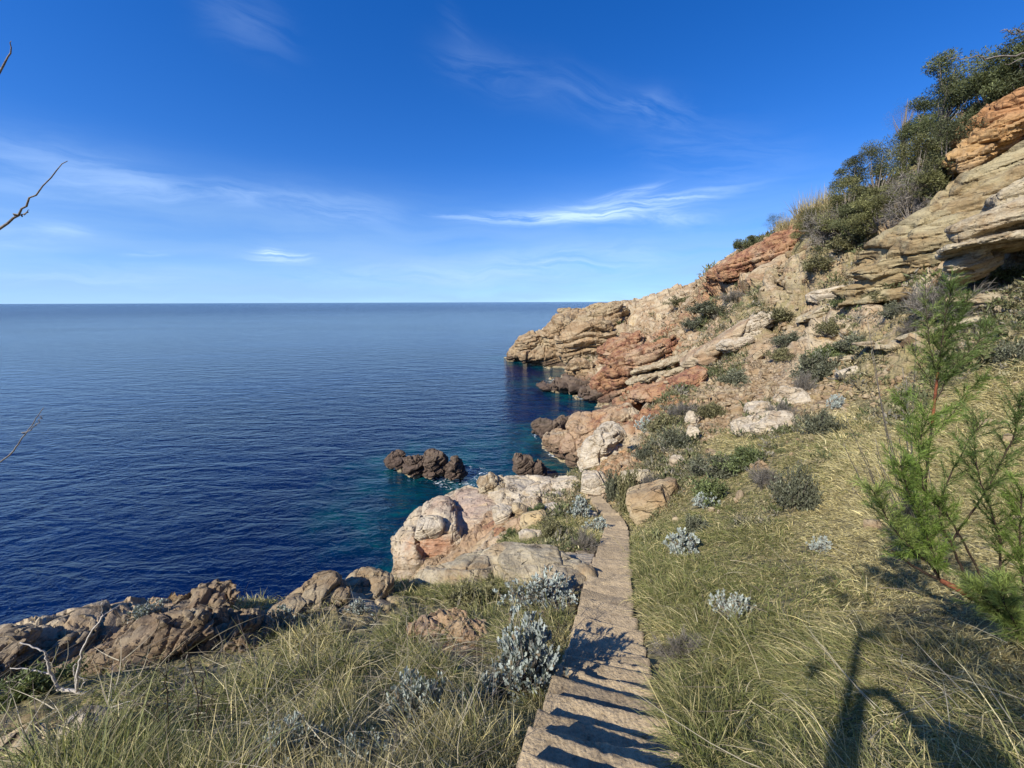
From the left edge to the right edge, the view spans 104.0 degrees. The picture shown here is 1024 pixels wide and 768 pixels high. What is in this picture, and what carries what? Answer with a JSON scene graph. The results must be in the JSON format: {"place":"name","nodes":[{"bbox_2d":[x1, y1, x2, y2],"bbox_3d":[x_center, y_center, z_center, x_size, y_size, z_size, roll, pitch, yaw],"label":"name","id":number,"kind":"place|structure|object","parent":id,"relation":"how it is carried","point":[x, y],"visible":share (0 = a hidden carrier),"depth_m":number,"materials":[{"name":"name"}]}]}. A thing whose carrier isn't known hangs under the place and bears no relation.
{"place":"outdoors","nodes":[
{"label":"outdoors","id":0,"kind":"place"},
{"bbox_2d":[0,302,607,624],"bbox_3d":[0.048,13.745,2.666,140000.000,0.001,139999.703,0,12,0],"label":"sea","id":1,"kind":"structure","parent":0,"point":[163,450],"depth_m":44.37,"materials":[{"name":"liquid"}]},
{"bbox_2d":[384,449,406,471],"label":"sea rock","id":2,"kind":"object","parent":1,"relation":"in","point":[393,459],"visible":0.82,"depth_m":33.92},
{"bbox_2d":[401,454,424,478],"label":"sea rock","id":3,"kind":"object","parent":1,"relation":"in","point":[413,466],"visible":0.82,"depth_m":32.29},
{"bbox_2d":[422,448,448,478],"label":"sea rock","id":4,"kind":"object","parent":1,"relation":"in","point":[435,462],"visible":0.81,"depth_m":31.96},
{"bbox_2d":[444,455,467,480],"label":"sea rock","id":5,"kind":"object","parent":1,"relation":"on","point":[455,469],"visible":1,"depth_m":31.74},
{"bbox_2d":[512,453,546,475],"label":"sea rock","id":6,"kind":"object","parent":1,"relation":"in","point":[524,464],"visible":0.84,"depth_m":31.14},
{"bbox_2d":[531,415,569,438],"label":"sea rock","id":7,"kind":"object","parent":1,"relation":"in","point":[540,426],"visible":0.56,"depth_m":40.73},
{"bbox_2d":[536,375,602,400],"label":"reef","id":8,"kind":"object","parent":1,"relation":"in","point":[571,384],"visible":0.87,"depth_m":61.20},
{"bbox_2d":[0,115,1023,767],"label":"hillside","id":9,"kind":"structure","parent":0,"point":[478,537],"depth_m":8.94,"materials":[{"name":"stone"}]},
{"bbox_2d":[0,720,50,756],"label":"stone","id":10,"kind":"object","parent":9,"relation":"on","point":[13,734],"visible":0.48,"depth_m":2.73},
{"bbox_2d":[0,41,66,461],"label":"bare tree","id":11,"kind":"object","parent":9,"relation":"on","point":[8,222],"visible":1,"depth_m":1.87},
{"bbox_2d":[0,652,90,713],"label":"bush","id":12,"kind":"object","parent":9,"relation":"on","point":[44,684],"visible":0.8,"depth_m":3.60,"materials":[{"name":"green plant"}]},
{"bbox_2d":[0,614,98,676],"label":"bluff ledge","id":13,"kind":"object","parent":9,"relation":"on","point":[26,633],"visible":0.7,"depth_m":4.69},
{"bbox_2d":[10,600,121,693],"bbox_3d":[-4.049,2.366,3.642,0.981,1.026,0.171,0,12,0],"label":"dead branch","id":14,"kind":"object","parent":9,"relation":"on","point":[76,677],"visible":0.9,"depth_m":3.62,"materials":[{"name":"grey wood"}]},
{"bbox_2d":[57,704,110,741],"bbox_3d":[-2.992,2.420,2.793,0.363,0.192,0.270,11,16,42],"label":"stone","id":15,"kind":"object","parent":9,"relation":"on","point":[81,717],"visible":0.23,"depth_m":2.81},
{"bbox_2d":[123,598,166,623],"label":"silver bush","id":16,"kind":"object","parent":9,"relation":"on","point":[145,610],"visible":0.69,"depth_m":5.44,"materials":[{"name":"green plant"}]},
{"bbox_2d":[58,578,273,680],"bbox_3d":[-4.451,3.161,4.951,2.328,1.037,2.200,8,14,36],"label":"bluff outcrop","id":17,"kind":"object","parent":9,"relation":"on","point":[181,614],"visible":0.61,"depth_m":4.76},
{"bbox_2d":[114,655,224,719],"bbox_3d":[-3.062,2.795,3.618,1.684,1.021,0.734,10,15,41],"label":"brushwood","id":18,"kind":"object","parent":9,"relation":"on","point":[160,690],"visible":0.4,"depth_m":3.34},
{"bbox_2d":[121,611,219,752],"bbox_3d":[-1.898,1.873,2.378,0.887,0.900,0.378,6,13,27],"label":"dead branch","id":19,"kind":"object","parent":9,"relation":"on","point":[167,692],"visible":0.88,"depth_m":2.30,"materials":[{"name":"wood"}]},
{"bbox_2d":[268,603,297,628],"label":"silver bush","id":20,"kind":"object","parent":9,"relation":"on","point":[286,612],"visible":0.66,"depth_m":5.74,"materials":[{"name":"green plant"}]},
{"bbox_2d":[264,595,313,616],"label":"rim rock","id":21,"kind":"object","parent":9,"relation":"on","point":[300,602],"visible":0.32,"depth_m":6.24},
{"bbox_2d":[256,711,331,767],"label":"silver bush","id":22,"kind":"object","parent":9,"relation":"on","point":[290,725],"visible":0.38,"depth_m":2.25,"materials":[{"name":"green plant"}]},
{"bbox_2d":[283,570,350,611],"bbox_3d":[-3.293,3.565,6.638,0.903,0.520,1.126,11,16,42],"label":"bluff boulder","id":23,"kind":"object","parent":9,"relation":"on","point":[324,583],"visible":0.59,"depth_m":6.64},
{"bbox_2d":[328,727,396,767],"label":"silver bush","id":24,"kind":"object","parent":9,"relation":"on","point":[353,744],"visible":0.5,"depth_m":2.21,"materials":[{"name":"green plant"}]},
{"bbox_2d":[345,566,394,599],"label":"bluff boulder","id":25,"kind":"object","parent":9,"relation":"on","point":[378,583],"visible":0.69,"depth_m":7.32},
{"bbox_2d":[382,666,466,735],"bbox_3d":[-0.616,2.227,2.817,0.598,0.563,0.441,-1,12,-5],"label":"silver bush","id":26,"kind":"object","parent":9,"relation":"on","point":[417,688],"visible":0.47,"depth_m":2.79,"materials":[{"name":"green plant"}]},
{"bbox_2d":[406,607,487,645],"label":"rock outcrop","id":27,"kind":"structure","parent":9,"relation":"on","point":[442,616],"depth_m":5.28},
{"bbox_2d":[390,476,504,579],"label":"shore slab","id":28,"kind":"structure","parent":9,"relation":"on","point":[458,510],"depth_m":19.28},
{"bbox_2d":[414,515,444,540],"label":"slab block","id":29,"kind":"structure","parent":28,"relation":"on","point":[430,526],"depth_m":18.26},
{"bbox_2d":[476,472,504,493],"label":"shore rock","id":30,"kind":"object","parent":28,"relation":"on","point":[489,482],"visible":0.59,"depth_m":22.25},
{"bbox_2d":[444,570,515,612],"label":"bush","id":31,"kind":"object","parent":9,"relation":"on","point":[466,592],"visible":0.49,"depth_m":6.41,"materials":[{"name":"green plant"}]},
{"bbox_2d":[492,503,512,524],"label":"white block","id":32,"kind":"structure","parent":9,"relation":"on","point":[502,513],"depth_m":17.19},
{"bbox_2d":[409,542,597,593],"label":"bluff slab","id":33,"kind":"structure","parent":9,"relation":"on","point":[511,557],"depth_m":8.28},
{"bbox_2d":[0,164,1023,767],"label":"grass","id":34,"kind":"structure","parent":9,"relation":"on","point":[834,672],"depth_m":3.26,"materials":[{"name":"plant"}]},
{"bbox_2d":[488,475,551,503],"bbox_3d":[0.639,6.014,22.062,3.966,1.134,3.922,0,12,0],"label":"shore rock","id":35,"kind":"object","parent":9,"relation":"on","point":[514,484],"visible":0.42,"depth_m":22.05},
{"bbox_2d":[478,604,569,707],"bbox_3d":[0.117,2.325,3.563,0.799,0.806,1.085,0,12,0],"label":"silver bush","id":36,"kind":"object","parent":9,"relation":"on","point":[515,645],"visible":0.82,"depth_m":3.39,"materials":[{"name":"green plant"}]},
{"bbox_2d":[520,509,546,528],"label":"stone","id":37,"kind":"object","parent":9,"relation":"on","point":[528,518],"visible":0.56,"depth_m":15.35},
{"bbox_2d":[492,565,577,613],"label":"silver bush","id":38,"kind":"object","parent":9,"relation":"on","point":[550,589],"visible":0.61,"depth_m":6.28,"materials":[{"name":"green plant"}]},
{"bbox_2d":[512,475,579,504],"bbox_3d":[1.889,5.902,20.908,3.872,1.737,2.940,0,12,0],"label":"shore rock","id":39,"kind":"object","parent":9,"relation":"on","point":[545,485],"visible":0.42,"depth_m":20.93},
{"bbox_2d":[536,513,572,541],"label":"bush","id":40,"kind":"object","parent":9,"relation":"on","point":[550,529],"visible":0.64,"depth_m":12.12,"materials":[{"name":"green plant"}]},
{"bbox_2d":[506,301,630,377],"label":"layered headland","id":41,"kind":"structure","parent":9,"relation":"on","point":[569,339],"depth_m":83.61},
{"bbox_2d":[566,494,590,518],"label":"silver bush","id":42,"kind":"object","parent":9,"relation":"on","point":[581,509],"visible":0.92,"depth_m":15.46,"materials":[{"name":"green plant"}]},
{"bbox_2d":[569,523,599,552],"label":"twiggy bush","id":43,"kind":"object","parent":9,"relation":"on","point":[585,540],"visible":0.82,"depth_m":9.98,"materials":[{"name":"grey plant"}]},
{"bbox_2d":[542,402,639,468],"bbox_3d":[6.768,4.674,35.616,8.182,6.485,6.412,0,12,0],"label":"rock shoulder","id":44,"kind":"object","parent":9,"relation":"on","point":[566,444],"visible":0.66,"depth_m":34.22},
{"bbox_2d":[580,470,606,495],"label":"rock","id":45,"kind":"object","parent":9,"relation":"on","point":[592,481],"visible":0.84,"depth_m":19.55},
{"bbox_2d":[516,496,683,767],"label":"stone staircase","id":46,"kind":"structure","parent":9,"relation":"on","point":[587,719],"depth_m":3.21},
{"bbox_2d":[576,421,626,471],"bbox_3d":[5.159,3.903,23.331,3.622,2.908,2.728,-9,15,-37],"label":"white outcrop","id":47,"kind":"object","parent":9,"relation":"on","point":[605,440],"visible":0.85,"depth_m":22.45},
{"bbox_2d":[604,468,620,502],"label":"bush","id":48,"kind":"object","parent":9,"relation":"on","point":[610,484],"visible":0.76,"depth_m":18.01,"materials":[{"name":"green plant"}]},
{"bbox_2d":[615,462,639,515],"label":"bush","id":49,"kind":"object","parent":9,"relation":"on","point":[628,482],"visible":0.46,"depth_m":16.17,"materials":[{"name":"green plant"}]},
{"bbox_2d":[589,330,684,404],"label":"red cliff","id":50,"kind":"structure","parent":9,"relation":"on","point":[623,354],"depth_m":54.37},
{"bbox_2d":[626,477,680,525],"bbox_3d":[5.243,4.286,14.724,2.259,1.523,1.944,0,12,0],"label":"path boulder","id":51,"kind":"object","parent":9,"relation":"on","point":[643,500],"visible":0.63,"depth_m":14.18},
{"bbox_2d":[625,350,687,384],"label":"layered ledge","id":52,"kind":"object","parent":9,"relation":"on","point":[646,376],"visible":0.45,"depth_m":48.07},
{"bbox_2d":[642,410,678,432],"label":"bush","id":53,"kind":"object","parent":9,"relation":"on","point":[659,420],"visible":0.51,"depth_m":24.28,"materials":[{"name":"green plant"}]},
{"bbox_2d":[628,365,708,402],"bbox_3d":[13.141,0.159,34.828,4.858,3.793,7.512,-11,16,-43],"label":"red ledge","id":54,"kind":"object","parent":9,"relation":"on","point":[696,375],"visible":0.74,"depth_m":33.47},
{"bbox_2d":[648,423,695,452],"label":"bush","id":55,"kind":"object","parent":9,"relation":"on","point":[670,437],"visible":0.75,"depth_m":19.61,"materials":[{"name":"green plant"}]},
{"bbox_2d":[645,625,709,666],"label":"twiggy bush","id":56,"kind":"object","parent":9,"relation":"on","point":[679,642],"visible":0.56,"depth_m":4.11,"materials":[{"name":"grey plant"}]},
{"bbox_2d":[662,527,699,555],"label":"silver bush","id":57,"kind":"object","parent":9,"relation":"on","point":[684,542],"visible":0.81,"depth_m":8.24,"materials":[{"name":"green plant"}]},
{"bbox_2d":[685,513,709,533],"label":"bush","id":58,"kind":"object","parent":9,"relation":"on","point":[693,522],"visible":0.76,"depth_m":9.93,"materials":[{"name":"green plant"}]},
{"bbox_2d":[685,472,728,507],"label":"bush","id":59,"kind":"object","parent":9,"relation":"on","point":[707,486],"visible":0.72,"depth_m":12.06,"materials":[{"name":"green plant"}]},
{"bbox_2d":[683,300,731,313],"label":"bush","id":60,"kind":"object","parent":9,"relation":"on","point":[704,307],"visible":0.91,"depth_m":53.59,"materials":[{"name":"green plant"}]},
{"bbox_2d":[691,401,727,418],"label":"bush","id":61,"kind":"object","parent":9,"relation":"on","point":[710,409],"visible":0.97,"depth_m":23.65,"materials":[{"name":"green plant"}]},
{"bbox_2d":[679,318,749,367],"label":"brown slab","id":62,"kind":"structure","parent":9,"relation":"on","point":[706,354],"depth_m":38.84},
{"bbox_2d":[687,448,743,479],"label":"bush","id":63,"kind":"object","parent":9,"relation":"on","point":[719,472],"visible":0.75,"depth_m":13.94,"materials":[{"name":"green plant"}]},
{"bbox_2d":[707,587,756,620],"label":"silver bush","id":64,"kind":"object","parent":9,"relation":"on","point":[735,599],"visible":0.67,"depth_m":4.61,"materials":[{"name":"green plant"}]},
{"bbox_2d":[714,368,751,387],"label":"bush","id":65,"kind":"object","parent":9,"relation":"on","point":[734,377],"visible":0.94,"depth_m":28.99,"materials":[{"name":"green plant"}]},
{"bbox_2d":[709,442,766,474],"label":"bush","id":66,"kind":"object","parent":9,"relation":"on","point":[743,455],"visible":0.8,"depth_m":13.53,"materials":[{"name":"green plant"}]},
{"bbox_2d":[715,311,775,352],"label":"cream ridge","id":67,"kind":"structure","parent":9,"relation":"on","point":[755,323],"depth_m":36.81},
{"bbox_2d":[705,225,804,286],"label":"red crag","id":68,"kind":"structure","parent":9,"relation":"on","point":[771,247],"depth_m":50.15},
{"bbox_2d":[730,400,794,436],"bbox_3d":[12.408,1.651,20.227,2.492,1.956,6.736,6,13,27],"label":"slope outcrop","id":69,"kind":"object","parent":9,"relation":"on","point":[768,421],"visible":0.84,"depth_m":18.32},
{"bbox_2d":[745,463,785,490],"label":"twiggy bush","id":70,"kind":"object","parent":9,"relation":"on","point":[761,476],"visible":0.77,"depth_m":11.60,"materials":[{"name":"grey plant"}]},
{"bbox_2d":[745,254,787,286],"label":"yellow boulder","id":71,"kind":"object","parent":9,"relation":"on","point":[758,272],"visible":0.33,"depth_m":46.73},
{"bbox_2d":[750,304,796,322],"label":"bush","id":72,"kind":"object","parent":9,"relation":"on","point":[779,315],"visible":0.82,"depth_m":35.85,"materials":[{"name":"green plant"}]},
{"bbox_2d":[532,66,1023,551],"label":"ground cover","id":73,"kind":"object","parent":9,"relation":"on","point":[652,464],"visible":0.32,"depth_m":18.03,"materials":[{"name":"green plant"}]},
{"bbox_2d":[543,96,1023,550],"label":"rubble","id":74,"kind":"object","parent":9,"relation":"on","point":[749,395],"visible":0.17,"depth_m":24.62,"materials":[{"name":"stone"}]},
{"bbox_2d":[769,330,806,346],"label":"bush","id":75,"kind":"object","parent":9,"relation":"on","point":[785,340],"visible":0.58,"depth_m":30.54,"materials":[{"name":"green plant"}]},
{"bbox_2d":[772,385,811,403],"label":"slope rock","id":76,"kind":"object","parent":9,"relation":"on","point":[794,395],"visible":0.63,"depth_m":22.44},
{"bbox_2d":[765,461,827,512],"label":"bush","id":77,"kind":"object","parent":9,"relation":"on","point":[797,494],"visible":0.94,"depth_m":9.07,"materials":[{"name":"green plant"}]},
{"bbox_2d":[790,204,832,239],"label":"ridge bush","id":78,"kind":"object","parent":9,"relation":"on","point":[799,226],"visible":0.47,"depth_m":42.23,"materials":[{"name":"green plant"}]},
{"bbox_2d":[786,183,843,224],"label":"dry cane","id":79,"kind":"object","parent":9,"relation":"on","point":[825,200],"visible":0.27,"depth_m":42.09,"materials":[{"name":"beige plant"}]},
{"bbox_2d":[785,347,845,383],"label":"bush","id":80,"kind":"object","parent":9,"relation":"on","point":[819,367],"visible":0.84,"depth_m":24.50,"materials":[{"name":"green plant"}]},
{"bbox_2d":[797,250,834,273],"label":"bush","id":81,"kind":"object","parent":9,"relation":"on","point":[814,263],"visible":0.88,"depth_m":35.02,"materials":[{"name":"green plant"}]},
{"bbox_2d":[791,407,851,436],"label":"bush","id":82,"kind":"object","parent":9,"relation":"on","point":[824,421],"visible":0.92,"depth_m":14.75,"materials":[{"name":"green plant"}]},
{"bbox_2d":[798,201,846,247],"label":"bare bush","id":83,"kind":"object","parent":9,"relation":"on","point":[821,237],"visible":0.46,"depth_m":36.81,"materials":[{"name":"grey plant"}]},
{"bbox_2d":[805,283,853,303],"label":"rock","id":84,"kind":"object","parent":9,"relation":"on","point":[815,296],"visible":0.48,"depth_m":33.16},
{"bbox_2d":[812,317,856,335],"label":"bush","id":85,"kind":"object","parent":9,"relation":"on","point":[829,327],"visible":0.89,"depth_m":27.38,"materials":[{"name":"green plant"}]},
{"bbox_2d":[814,174,867,234],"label":"ridge bush","id":86,"kind":"object","parent":9,"relation":"on","point":[834,196],"visible":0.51,"depth_m":35.63,"materials":[{"name":"green plant"}]},
{"bbox_2d":[821,230,871,254],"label":"bush","id":87,"kind":"object","parent":9,"relation":"on","point":[847,242],"visible":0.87,"depth_m":33.85,"materials":[{"name":"green plant"}]},
{"bbox_2d":[829,333,867,351],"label":"bush","id":88,"kind":"object","parent":9,"relation":"on","point":[847,342],"visible":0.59,"depth_m":24.50,"materials":[{"name":"green plant"}]},
{"bbox_2d":[826,154,876,213],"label":"ridge bush","id":89,"kind":"object","parent":9,"relation":"on","point":[854,161],"visible":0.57,"depth_m":37.78,"materials":[{"name":"green plant"}]},
{"bbox_2d":[828,201,882,237],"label":"ridge bush","id":90,"kind":"object","parent":9,"relation":"on","point":[848,210],"visible":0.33,"depth_m":33.85,"materials":[{"name":"green plant"}]},
{"bbox_2d":[839,184,920,235],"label":"ridge bush","id":91,"kind":"object","parent":9,"relation":"on","point":[864,216],"visible":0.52,"depth_m":31.65,"materials":[{"name":"green plant"}]},
{"bbox_2d":[845,129,921,189],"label":"ridge bush","id":92,"kind":"object","parent":9,"relation":"on","point":[879,169],"visible":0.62,"depth_m":37.83,"materials":[{"name":"green plant"}]},
{"bbox_2d":[844,320,941,561],"bbox_3d":[4.358,0.850,4.518,2.611,3.158,0.522,-6,13,-25],"label":"shrub","id":93,"kind":"object","parent":9,"relation":"on","point":[906,510],"visible":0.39,"depth_m":4.47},
{"bbox_2d":[870,162,944,227],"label":"bare bush","id":94,"kind":"object","parent":9,"relation":"on","point":[904,200],"visible":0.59,"depth_m":28.08,"materials":[{"name":"grey plant"}]},
{"bbox_2d":[868,129,951,211],"bbox_3d":[29.321,-15.314,28.929,5.085,5.217,4.116,0,12,0],"label":"ridge bush","id":95,"kind":"object","parent":9,"relation":"on","point":[913,150],"visible":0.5,"depth_m":29.14,"materials":[{"name":"green plant"}]},
{"bbox_2d":[892,96,954,165],"bbox_3d":[36.863,-22.493,35.802,3.980,5.974,3.774,0,12,0],"label":"pine tree","id":96,"kind":"object","parent":9,"relation":"on","point":[906,132],"visible":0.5,"depth_m":35.58,"materials":[{"name":"green plant"}]},
{"bbox_2d":[831,140,1023,308],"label":"bedded cliff","id":97,"kind":"structure","parent":9,"relation":"on","point":[911,243],"depth_m":24.07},
{"bbox_2d":[911,154,955,199],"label":"ridge bush","id":98,"kind":"object","parent":9,"relation":"on","point":[937,178],"visible":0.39,"depth_m":26.00,"materials":[{"name":"green plant"}]},
{"bbox_2d":[847,379,1023,645],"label":"tamarisk","id":99,"kind":"object","parent":9,"relation":"on","point":[1009,615],"visible":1,"depth_m":3.24,"materials":[{"name":"green plant"}]},
{"bbox_2d":[898,115,990,188],"bbox_3d":[29.008,-14.943,26.024,4.680,4.423,3.867,0,12,0],"label":"ridge bush","id":100,"kind":"object","parent":9,"relation":"on","point":[951,131],"visible":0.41,"depth_m":25.61,"materials":[{"name":"green plant"}]},
{"bbox_2d":[891,273,999,321],"bbox_3d":[21.296,-4.221,19.538,4.368,3.177,4.234,-6,13,-27],"label":"twiggy bush","id":101,"kind":"object","parent":9,"relation":"on","point":[917,304],"visible":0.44,"depth_m":19.52,"materials":[{"name":"grey plant"}]},
{"bbox_2d":[881,266,1011,531],"bbox_3d":[5.007,0.715,4.502,3.334,3.896,0.655,-7,14,-31],"label":"tamarisk","id":102,"kind":"object","parent":9,"relation":"on","point":[938,344],"visible":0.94,"depth_m":3.70,"materials":[{"name":"green plant"}]},
{"bbox_2d":[909,45,1002,145],"bbox_3d":[31.221,-19.707,28.608,4.166,7.601,4.422,5,13,23],"label":"pine tree","id":103,"kind":"object","parent":9,"relation":"on","point":[944,86],"visible":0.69,"depth_m":28.08,"materials":[{"name":"green plant"}]},
{"bbox_2d":[935,177,1023,285],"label":"overhang","id":104,"kind":"object","parent":9,"relation":"on","point":[987,237],"visible":0.98,"depth_m":18.10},
{"bbox_2d":[944,290,1014,309],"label":"rock","id":105,"kind":"object","parent":9,"relation":"on","point":[978,300],"visible":0.3,"depth_m":18.01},
{"bbox_2d":[942,78,1023,176],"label":"ochre crag","id":106,"kind":"structure","parent":9,"relation":"on","point":[1001,133],"depth_m":23.77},
{"bbox_2d":[952,52,1015,126],"bbox_3d":[30.295,-17.723,25.576,3.574,5.674,3.258,8,14,35],"label":"pine tree","id":107,"kind":"object","parent":9,"relation":"on","point":[974,83],"visible":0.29,"depth_m":25.21,"materials":[{"name":"green plant"}]},
{"bbox_2d":[971,264,1023,285],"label":"bush","id":108,"kind":"object","parent":9,"relation":"on","point":[1000,276],"visible":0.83,"depth_m":19.27,"materials":[{"name":"green plant"}]},
{"bbox_2d":[979,22,1023,98],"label":"pine tree","id":109,"kind":"object","parent":9,"relation":"on","point":[1016,46],"visible":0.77,"depth_m":23.64,"materials":[{"name":"green plant"}]},
{"bbox_2d":[979,52,1023,104],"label":"pine tree","id":110,"kind":"object","parent":9,"relation":"on","point":[997,70],"visible":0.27,"depth_m":24.21,"materials":[{"name":"green plant"}]},
{"bbox_2d":[990,340,1023,362],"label":"bush","id":111,"kind":"object","parent":9,"relation":"on","point":[1007,351],"visible":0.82,"depth_m":13.80,"materials":[{"name":"green plant"}]},
{"bbox_2d":[0,0,1023,303],"label":"sky","id":112,"kind":"structure","parent":0,"point":[214,151],"materials":[{"name":"blue"}]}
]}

